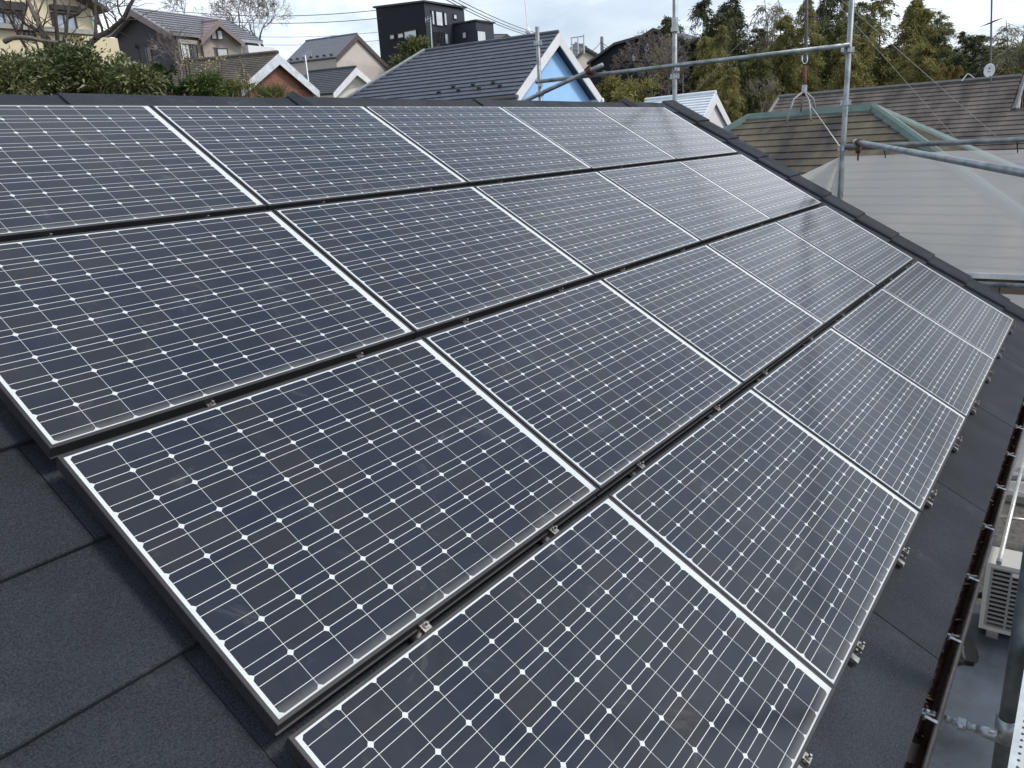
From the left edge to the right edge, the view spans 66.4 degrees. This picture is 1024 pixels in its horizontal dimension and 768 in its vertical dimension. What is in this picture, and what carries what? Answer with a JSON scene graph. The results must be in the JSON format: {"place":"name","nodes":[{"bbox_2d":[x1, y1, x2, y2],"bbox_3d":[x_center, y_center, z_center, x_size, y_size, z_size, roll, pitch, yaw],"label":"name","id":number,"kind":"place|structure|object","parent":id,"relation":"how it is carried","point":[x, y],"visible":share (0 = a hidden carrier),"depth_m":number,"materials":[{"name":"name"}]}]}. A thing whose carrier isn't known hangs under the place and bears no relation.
{"place":"outdoors","nodes":[
{"label":"outdoors","id":0,"kind":"place"},
{"bbox_2d":[97,0,1023,59],"label":"sky","id":1,"kind":"structure","parent":0,"point":[614,20],"materials":[{"name":"white"}]},
{"bbox_2d":[928,603,1023,767],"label":"terrace","id":2,"kind":"structure","parent":0,"point":[975,695],"depth_m":6.75,"materials":[{"name":"grey concrete"}]},
{"bbox_2d":[958,636,978,665],"bbox_3d":[4.300,2.518,7.362,0.178,0.045,0.484,9,21,35],"label":"rubber bag","id":3,"kind":"object","parent":2,"relation":"on","point":[971,654],"visible":0.7,"depth_m":7.30,"materials":[{"name":"black plastic"}]},
{"bbox_2d":[960,546,1022,658],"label":"air conditioner","id":4,"kind":"object","parent":2,"relation":"on","point":[998,597],"visible":0.67,"depth_m":7.51,"materials":[{"name":"white paint"}]},
{"bbox_2d":[991,546,1023,767],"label":"scaffold pole","id":5,"kind":"object","parent":2,"relation":"on","point":[1013,678],"visible":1,"depth_m":3.02,"materials":[{"name":"metal"}]},
{"bbox_2d":[922,708,1014,746],"bbox_3d":[1.618,1.305,3.290,0.867,0.170,0.147,8,20,33],"label":"scaffolding pipe","id":6,"kind":"object","parent":5,"relation":"attached to","point":[1001,732],"visible":0.34,"depth_m":3.10,"materials":[{"name":"metal"}]},
{"bbox_2d":[1008,673,1023,767],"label":"walkway board","id":7,"kind":"object","parent":5,"relation":"attached to","point":[1015,756],"depth_m":2.52,"materials":[{"name":"silver metal"}]},
{"bbox_2d":[976,501,1023,604],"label":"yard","id":8,"kind":"structure","parent":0,"point":[1015,540],"depth_m":9.51,"materials":[{"name":"grey concrete"}]},
{"bbox_3d":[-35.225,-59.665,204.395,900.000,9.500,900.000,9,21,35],"label":"terrain","id":9,"kind":"structure","parent":0,"visible":0},
{"bbox_2d":[0,45,65,94],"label":"hedge shrub","id":10,"kind":"object","parent":9,"relation":"on","point":[10,83],"visible":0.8,"depth_m":11.87,"materials":[{"name":"green plant"}]},
{"bbox_2d":[3,41,95,94],"bbox_3d":[-7.483,-3.727,12.946,1.487,3.632,1.747,9,21,35],"label":"hedge shrub","id":11,"kind":"object","parent":9,"relation":"on","point":[60,68],"visible":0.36,"depth_m":12.46,"materials":[{"name":"green plant"}]},
{"bbox_2d":[0,0,120,66],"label":"cream house","id":12,"kind":"structure","parent":9,"relation":"on","point":[86,28],"depth_m":33.19,"materials":[{"name":"beige concrete"}]},
{"bbox_2d":[50,12,77,28],"bbox_3d":[-19.114,-15.436,33.430,0.060,0.779,1.037,9,21,35],"label":"window","id":13,"kind":"structure","parent":12,"relation":"in","point":[73,21],"depth_m":33.37,"materials":[{"name":"white glass"}]},
{"bbox_2d":[27,33,119,94],"bbox_3d":[-7.108,-3.936,13.313,1.517,3.773,1.688,9,21,35],"label":"hedge shrub","id":14,"kind":"object","parent":9,"relation":"on","point":[73,48],"visible":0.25,"depth_m":12.65,"materials":[{"name":"green plant"}]},
{"bbox_2d":[0,0,162,56],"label":"pruned tree","id":15,"kind":"object","parent":9,"relation":"on","point":[43,33],"visible":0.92,"depth_m":19.93,"materials":[{"name":"brown plant"}]},
{"bbox_2d":[65,48,150,93],"bbox_3d":[-6.625,-3.852,13.384,1.205,3.514,1.508,9,21,35],"label":"hedge shrub","id":16,"kind":"object","parent":9,"relation":"on","point":[90,88],"visible":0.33,"depth_m":12.65,"materials":[{"name":"green plant"}]},
{"bbox_2d":[103,59,172,95],"bbox_3d":[-6.056,-3.701,13.157,0.947,3.289,1.146,9,21,35],"label":"hedge shrub","id":17,"kind":"object","parent":9,"relation":"on","point":[123,81],"visible":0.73,"depth_m":12.60,"materials":[{"name":"green plant"}]},
{"bbox_2d":[149,59,177,85],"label":"evergreen shrub","id":18,"kind":"object","parent":9,"relation":"on","point":[160,67],"visible":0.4,"depth_m":13.39,"materials":[{"name":"green plant"}]},
{"bbox_2d":[146,21,191,95],"bbox_3d":[-7.282,-3.953,18.157,1.002,8.301,1.470,-11,19,-25],"label":"bare shrub","id":19,"kind":"object","parent":9,"relation":"on","point":[172,36],"visible":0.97,"depth_m":17.18,"materials":[{"name":"brown plant"}]},
{"bbox_2d":[158,0,203,15],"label":"bare tree","id":20,"kind":"object","parent":9,"relation":"on","point":[180,2],"visible":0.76,"depth_m":62.01,"materials":[{"name":"brown plant"}]},
{"bbox_2d":[167,79,196,95],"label":"evergreen shrub","id":21,"kind":"object","parent":9,"relation":"on","point":[180,87],"visible":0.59,"depth_m":13.13,"materials":[{"name":"green plant"}]},
{"bbox_2d":[174,43,193,95],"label":"blossom shrub","id":22,"kind":"object","parent":9,"relation":"on","point":[186,68],"visible":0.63,"depth_m":19.03,"materials":[{"name":"yellow plant"}]},
{"bbox_2d":[105,7,274,70],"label":"grey house","id":23,"kind":"structure","parent":9,"relation":"on","point":[212,36],"depth_m":46.28,"materials":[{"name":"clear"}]},
{"bbox_2d":[178,69,231,96],"bbox_3d":[-5.112,-3.803,13.577,0.807,3.128,0.829,-1,17,7],"label":"bright bush","id":24,"kind":"object","parent":9,"relation":"on","point":[205,81],"visible":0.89,"depth_m":13.05,"materials":[{"name":"green plant"}]},
{"bbox_2d":[194,52,226,94],"bbox_3d":[-7.267,-6.137,19.502,0.578,4.402,0.946,9,21,35],"label":"blossom shrub","id":25,"kind":"object","parent":9,"relation":"on","point":[221,58],"visible":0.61,"depth_m":19.00,"materials":[{"name":"yellow plant"}]},
{"bbox_2d":[214,77,257,96],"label":"shrub","id":26,"kind":"object","parent":9,"relation":"on","point":[236,85],"visible":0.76,"depth_m":13.54,"materials":[{"name":"green plant"}]},
{"bbox_2d":[199,0,273,37],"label":"bare tree","id":27,"kind":"object","parent":9,"relation":"on","point":[221,6],"visible":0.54,"depth_m":59.04,"materials":[{"name":"brown plant"}]},
{"bbox_2d":[169,50,319,97],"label":"brick house","id":28,"kind":"structure","parent":9,"relation":"on","point":[265,66],"depth_m":26.58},
{"bbox_2d":[207,0,293,46],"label":"bare tree","id":29,"kind":"object","parent":9,"relation":"on","point":[263,6],"visible":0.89,"depth_m":56.35,"materials":[{"name":"brown plant"}]},
{"bbox_2d":[241,77,298,97],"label":"bush","id":30,"kind":"object","parent":9,"relation":"on","point":[268,92],"visible":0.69,"depth_m":14.43,"materials":[{"name":"green plant"}]},
{"bbox_2d":[286,33,387,79],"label":"beige house","id":31,"kind":"structure","parent":9,"relation":"on","point":[358,51],"depth_m":62.65,"materials":[{"name":"tile"}]},
{"bbox_2d":[304,65,370,97],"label":"white gable house","id":32,"kind":"structure","parent":9,"relation":"on","point":[340,82],"depth_m":44.36,"materials":[{"name":"tile"}]},
{"bbox_2d":[386,52,410,70],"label":"shrub","id":33,"kind":"object","parent":9,"relation":"on","point":[394,61],"visible":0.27,"depth_m":62.34,"materials":[{"name":"green plant"}]},
{"bbox_2d":[393,34,439,57],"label":"garden tree","id":34,"kind":"object","parent":9,"relation":"on","point":[414,45],"visible":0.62,"depth_m":63.35,"materials":[{"name":"green plant"}]},
{"bbox_2d":[373,0,494,65],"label":"black house","id":35,"kind":"structure","parent":9,"relation":"on","point":[450,25],"depth_m":74.53,"materials":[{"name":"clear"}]},
{"bbox_2d":[344,30,603,101],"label":"blue house","id":36,"kind":"structure","parent":9,"relation":"on","point":[504,68],"depth_m":30.74,"materials":[{"name":"grey tile"}]},
{"bbox_2d":[0,91,1023,767],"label":"tiled house","id":37,"kind":"structure","parent":9,"relation":"on","point":[106,659],"depth_m":2.33,"materials":[{"name":"grey tile"}]},
{"bbox_2d":[0,104,266,241],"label":"solar panel","id":38,"kind":"object","parent":37,"relation":"on","point":[71,168],"visible":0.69,"depth_m":3.64,"materials":[{"name":"glass"}]},
{"bbox_2d":[0,210,415,459],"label":"solar panel","id":39,"kind":"object","parent":37,"relation":"on","point":[107,334],"visible":0.95,"depth_m":2.99,"materials":[{"name":"glass"}]},
{"bbox_2d":[150,105,468,210],"bbox_3d":[-1.141,-1.410,4.730,1.067,0.047,1.592,40,36,20],"label":"solar panel","id":40,"kind":"object","parent":37,"relation":"on","point":[271,157],"visible":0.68,"depth_m":4.59,"materials":[{"name":"glass"}]},
{"bbox_2d":[56,337,599,736],"bbox_3d":[-0.533,0.342,2.775,1.127,0.103,1.592,40,36,20],"label":"solar panel","id":41,"kind":"object","parent":37,"relation":"on","point":[296,549],"visible":1,"depth_m":2.52,"materials":[{"name":"glass"}]},
{"bbox_2d":[273,186,594,339],"bbox_3d":[-0.382,-0.747,4.375,1.127,0.103,1.592,40,36,20],"label":"solar panel","id":42,"kind":"object","parent":37,"relation":"on","point":[424,263],"visible":0.98,"depth_m":4.20,"materials":[{"name":"glass"}]},
{"bbox_2d":[364,106,592,185],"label":"solar panel","id":43,"kind":"object","parent":37,"relation":"on","point":[477,145],"visible":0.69,"depth_m":5.83,"materials":[{"name":"glass"}]},
{"bbox_2d":[284,495,834,767],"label":"solar panel","id":44,"kind":"object","parent":37,"relation":"on","point":[607,631],"visible":0.98,"depth_m":2.44,"materials":[{"name":"glass"}]},
{"bbox_2d":[422,279,743,496],"bbox_3d":[0.410,-0.086,3.994,1.127,0.103,1.592,40,36,20],"label":"solar panel","id":45,"kind":"object","parent":37,"relation":"on","point":[602,385],"visible":1,"depth_m":3.81,"materials":[{"name":"glass"}]},
{"bbox_2d":[474,171,701,280],"bbox_3d":[0.562,-1.175,5.594,1.127,0.103,1.592,40,36,20],"label":"solar panel","id":46,"kind":"object","parent":37,"relation":"on","point":[598,225],"visible":0.95,"depth_m":5.45,"materials":[{"name":"glass"}]},
{"bbox_2d":[501,106,676,171],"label":"solar panel","id":47,"kind":"object","parent":37,"relation":"on","point":[595,138],"visible":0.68,"depth_m":7.08,"materials":[{"name":"glass"}]},
{"bbox_2d":[596,107,737,160],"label":"solar panel","id":48,"kind":"object","parent":37,"relation":"on","point":[679,138],"visible":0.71,"depth_m":8.30,"materials":[{"name":"glass"}]},
{"bbox_2d":[597,161,771,245],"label":"solar panel","id":49,"kind":"object","parent":37,"relation":"on","point":[701,207],"visible":0.95,"depth_m":6.68,"materials":[{"name":"glass"}]},
{"bbox_2d":[601,244,824,389],"bbox_3d":[1.354,-0.515,5.213,1.127,0.103,1.592,40,36,20],"label":"solar panel","id":50,"kind":"object","parent":37,"relation":"on","point":[745,327],"visible":0.98,"depth_m":5.06,"materials":[{"name":"glass"}]},
{"bbox_2d":[681,154,821,222],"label":"solar panel","id":51,"kind":"object","parent":37,"relation":"on","point":[773,196],"visible":0.94,"depth_m":7.92,"materials":[{"name":"glass"}]},
{"bbox_2d":[608,388,920,687],"bbox_3d":[1.221,0.590,3.604,1.179,0.103,1.592,40,36,20],"label":"solar panel","id":52,"kind":"object","parent":37,"relation":"on","point":[788,532],"visible":0.96,"depth_m":3.42,"materials":[{"name":"glass"}]},
{"bbox_2d":[707,221,876,328],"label":"solar panel","id":53,"kind":"object","parent":37,"relation":"on","point":[819,284],"visible":0.98,"depth_m":6.31,"materials":[{"name":"glass"}]},
{"bbox_2d":[776,205,913,289],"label":"solar panel","id":54,"kind":"object","parent":37,"relation":"on","point":[866,254],"visible":0.96,"depth_m":7.53,"materials":[{"name":"glass"}]},
{"bbox_2d":[750,327,966,511],"bbox_3d":[2.165,0.160,4.822,1.179,0.103,1.592,40,36,20],"label":"solar panel","id":55,"kind":"object","parent":37,"relation":"on","point":[889,427],"visible":0.94,"depth_m":4.67,"materials":[{"name":"glass"}]},
{"bbox_2d":[830,288,995,417],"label":"solar panel","id":56,"kind":"object","parent":37,"relation":"on","point":[934,358],"visible":0.97,"depth_m":5.92,"materials":[{"name":"glass"}]},
{"bbox_2d":[882,261,1015,358],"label":"solar panel","id":57,"kind":"object","parent":37,"relation":"on","point":[969,317],"visible":0.94,"depth_m":7.16,"materials":[{"name":"glass"}]},
{"bbox_2d":[534,26,543,100],"bbox_3d":[0.553,-1.975,12.166,0.101,6.587,0.101,-11,18,-24],"label":"scaffold pole","id":58,"kind":"object","parent":9,"relation":"on","point":[537,42],"visible":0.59,"depth_m":11.30,"materials":[{"name":"metal"}]},
{"bbox_2d":[570,42,597,68],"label":"distant house","id":59,"kind":"structure","parent":9,"relation":"on","point":[585,58],"depth_m":82.68,"materials":[{"name":"beige paint"}]},
{"bbox_2d":[596,68,624,101],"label":"shrub","id":60,"kind":"object","parent":9,"relation":"on","point":[608,85],"visible":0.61,"depth_m":43.53,"materials":[{"name":"green plant"}]},
{"bbox_2d":[610,39,653,80],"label":"bare shrub","id":61,"kind":"object","parent":9,"relation":"on","point":[627,55],"visible":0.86,"depth_m":44.97,"materials":[{"name":"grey plant"}]},
{"bbox_2d":[609,75,660,101],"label":"shrub","id":62,"kind":"object","parent":9,"relation":"on","point":[627,89],"visible":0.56,"depth_m":41.55,"materials":[{"name":"green plant"}]},
{"bbox_2d":[584,28,707,101],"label":"tree","id":63,"kind":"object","parent":9,"relation":"on","point":[604,57],"depth_m":63.78,"materials":[{"name":"green plant"}]},
{"bbox_2d":[625,29,690,96],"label":"bare shrub","id":64,"kind":"object","parent":9,"relation":"on","point":[649,40],"visible":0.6,"depth_m":44.19,"materials":[{"name":"brown plant"}]},
{"bbox_2d":[649,34,671,95],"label":"shrub","id":65,"kind":"object","parent":9,"relation":"on","point":[661,76],"visible":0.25,"depth_m":49.80,"materials":[{"name":"green plant"}]},
{"bbox_2d":[634,35,689,95],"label":"bare shrub","id":66,"kind":"object","parent":9,"relation":"on","point":[667,48],"visible":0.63,"depth_m":41.83,"materials":[{"name":"brown plant"}]},
{"bbox_2d":[670,0,678,100],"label":"scaffold pole","id":67,"kind":"object","parent":9,"relation":"on","point":[674,76],"visible":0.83,"depth_m":10.10,"materials":[{"name":"metal"}]},
{"bbox_2d":[535,42,849,86],"bbox_3d":[2.104,-4.111,10.156,4.327,0.092,0.089,9,21,35],"label":"guard rail","id":68,"kind":"object","parent":67,"relation":"attached to","point":[677,66],"visible":1,"depth_m":9.84,"materials":[{"name":"metal"}]},
{"bbox_2d":[523,63,603,99],"bbox_3d":[0.314,-4.198,11.444,2.396,0.718,0.155,9,21,35],"label":"brace tube","id":69,"kind":"object","parent":68,"relation":"attached to","point":[589,71],"visible":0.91,"depth_m":10.97,"materials":[{"name":"metal"}]},
{"bbox_2d":[644,90,730,127],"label":"white house","id":70,"kind":"structure","parent":9,"relation":"on","point":[708,105],"depth_m":30.45,"materials":[{"name":"paint"}]},
{"bbox_2d":[645,0,739,95],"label":"bamboo clump","id":71,"kind":"object","parent":9,"relation":"on","point":[699,12],"visible":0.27,"depth_m":60.66,"materials":[{"name":"green plant"}]},
{"bbox_2d":[688,25,737,98],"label":"bamboo clump","id":72,"kind":"object","parent":9,"relation":"on","point":[710,51],"visible":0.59,"depth_m":57.31,"materials":[{"name":"green plant"}]},
{"bbox_2d":[714,67,747,122],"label":"bamboo clump","id":73,"kind":"object","parent":9,"relation":"on","point":[731,90],"visible":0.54,"depth_m":46.00,"materials":[{"name":"green plant"}]},
{"bbox_2d":[707,0,759,110],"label":"bamboo clump","id":74,"kind":"object","parent":9,"relation":"on","point":[734,16],"visible":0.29,"depth_m":62.61,"materials":[{"name":"green plant"}]},
{"bbox_2d":[731,46,773,116],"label":"bamboo clump","id":75,"kind":"object","parent":9,"relation":"on","point":[749,67],"visible":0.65,"depth_m":58.46,"materials":[{"name":"green plant"}]},
{"bbox_2d":[728,27,788,112],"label":"bamboo clump","id":76,"kind":"object","parent":9,"relation":"on","point":[756,37],"visible":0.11,"depth_m":65.20,"materials":[{"name":"green plant"}]},
{"bbox_2d":[742,75,788,111],"bbox_3d":[10.671,-10.195,33.280,1.608,5.651,2.447,-14,20,-31],"label":"bare shrub","id":77,"kind":"object","parent":9,"relation":"on","point":[769,87],"visible":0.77,"depth_m":32.60,"materials":[{"name":"grey plant"}]},
{"bbox_2d":[762,74,784,111],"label":"bamboo clump","id":78,"kind":"object","parent":9,"relation":"on","point":[771,97],"visible":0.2,"depth_m":46.92,"materials":[{"name":"green plant"}]},
{"bbox_2d":[739,0,810,108],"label":"bamboo clump","id":79,"kind":"object","parent":9,"relation":"on","point":[766,26],"visible":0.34,"depth_m":62.59,"materials":[{"name":"green plant"}]},
{"bbox_2d":[759,0,830,112],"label":"bamboo clump","id":80,"kind":"object","parent":9,"relation":"on","point":[791,37],"visible":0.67,"depth_m":58.62,"materials":[{"name":"green plant"}]},
{"bbox_2d":[758,44,832,98],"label":"bamboo clump","id":81,"kind":"object","parent":9,"relation":"on","point":[800,46],"visible":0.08,"depth_m":63.55,"materials":[{"name":"green plant"}]},
{"bbox_2d":[793,0,848,88],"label":"bamboo clump","id":82,"kind":"object","parent":9,"relation":"on","point":[824,7],"visible":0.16,"depth_m":65.96,"materials":[{"name":"green plant"}]},
{"bbox_2d":[797,0,861,91],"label":"bamboo clump","id":83,"kind":"object","parent":9,"relation":"on","point":[841,25],"visible":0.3,"depth_m":60.13,"materials":[{"name":"green plant"}]},
{"bbox_2d":[837,0,854,199],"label":"scaffold pole","id":84,"kind":"object","parent":9,"relation":"on","point":[845,102],"visible":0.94,"depth_m":9.09,"materials":[{"name":"metal"}]},
{"bbox_2d":[801,157,839,196],"bbox_3d":[3.724,-2.292,9.587,0.506,0.932,0.182,12,23,41],"label":"sheet","id":85,"kind":"object","parent":84,"relation":"attached to","point":[825,176],"visible":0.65,"depth_m":9.46,"materials":[{"name":"fabric"}]},
{"bbox_2d":[844,137,1023,149],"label":"rail","id":86,"kind":"object","parent":84,"relation":"attached to","point":[960,142],"visible":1,"depth_m":8.58,"materials":[{"name":"silver metal"}]},
{"bbox_2d":[842,143,1023,279],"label":"sheet","id":87,"kind":"object","parent":86,"relation":"hanging from","point":[968,220],"visible":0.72,"depth_m":8.82,"materials":[{"name":"fabric"}]},
{"bbox_2d":[853,139,1023,177],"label":"loose tube","id":88,"kind":"object","parent":86,"relation":"attached to","point":[993,167],"visible":1,"depth_m":6.79,"materials":[{"name":"metal"}]},
{"bbox_2d":[978,281,1023,288],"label":"rail","id":89,"kind":"object","parent":84,"relation":"attached to","point":[1004,285],"depth_m":8.66,"materials":[{"name":"metal"}]},
{"bbox_2d":[999,288,1023,496],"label":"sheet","id":90,"kind":"object","parent":89,"relation":"hanging from","point":[1018,300],"visible":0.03,"depth_m":9.07,"materials":[{"name":"fabric"}]},
{"bbox_2d":[996,467,1023,565],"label":"brace rod","id":91,"kind":"object","parent":90,"relation":"attached to","point":[999,560],"visible":1,"depth_m":7.92,"materials":[{"name":"metal"}]},
{"bbox_2d":[817,28,878,90],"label":"bamboo clump","id":92,"kind":"object","parent":9,"relation":"on","point":[858,73],"visible":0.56,"depth_m":56.33,"materials":[{"name":"green plant"}]},
{"bbox_2d":[828,1,887,87],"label":"bamboo clump","id":93,"kind":"object","parent":9,"relation":"on","point":[859,7],"visible":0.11,"depth_m":64.59,"materials":[{"name":"green plant"}]},
{"bbox_2d":[723,103,1023,294],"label":"green ridge house","id":94,"kind":"structure","parent":9,"relation":"on","point":[801,143],"depth_m":16.61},
{"bbox_2d":[696,0,995,145],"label":"aerial mast","id":95,"kind":"object","parent":94,"relation":"on","point":[804,92],"visible":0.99,"depth_m":17.26,"materials":[{"name":"grey metal"}]},
{"bbox_2d":[874,44,901,85],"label":"bamboo clump","id":96,"kind":"object","parent":9,"relation":"on","point":[891,53],"visible":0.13,"depth_m":66.75,"materials":[{"name":"green plant"}]},
{"bbox_2d":[767,74,1023,149],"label":"brown roof house","id":97,"kind":"structure","parent":9,"relation":"on","point":[995,107],"depth_m":27.10,"materials":[{"name":"brown tile"}]},
{"bbox_2d":[980,0,1003,83],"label":"dish aerial","id":98,"kind":"object","parent":97,"relation":"on","point":[989,70],"visible":1,"depth_m":26.89,"materials":[{"name":"white paint"}]},
{"bbox_2d":[852,0,942,87],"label":"bamboo clump","id":99,"kind":"object","parent":9,"relation":"on","point":[915,21],"visible":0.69,"depth_m":57.84,"materials":[{"name":"green plant"}]},
{"bbox_2d":[885,37,947,84],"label":"bamboo clump","id":100,"kind":"object","parent":9,"relation":"on","point":[923,61],"visible":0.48,"depth_m":51.72,"materials":[{"name":"green plant"}]},
{"bbox_2d":[905,10,964,70],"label":"bamboo clump","id":101,"kind":"object","parent":9,"relation":"on","point":[940,42],"visible":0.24,"depth_m":61.38,"materials":[{"name":"green plant"}]},
{"bbox_2d":[934,63,963,80],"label":"bamboo clump","id":102,"kind":"object","parent":9,"relation":"on","point":[951,73],"visible":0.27,"depth_m":50.23,"materials":[{"name":"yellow plant"}]},
{"bbox_2d":[945,55,986,79],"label":"bamboo clump","id":103,"kind":"object","parent":9,"relation":"on","point":[959,59],"visible":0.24,"depth_m":53.63,"materials":[{"name":"green plant"}]},
{"bbox_2d":[950,31,1001,78],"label":"bamboo clump","id":104,"kind":"object","parent":9,"relation":"on","point":[972,41],"visible":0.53,"depth_m":60.32,"materials":[{"name":"green plant"}]},
{"bbox_2d":[969,22,1023,105],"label":"bamboo clump","id":105,"kind":"object","parent":9,"relation":"on","point":[1014,54],"visible":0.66,"depth_m":50.86,"materials":[{"name":"green plant"}]},
{"bbox_2d":[993,50,1023,99],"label":"bamboo clump","id":106,"kind":"object","parent":9,"relation":"on","point":[999,72],"visible":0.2,"depth_m":54.02,"materials":[{"name":"green plant"}]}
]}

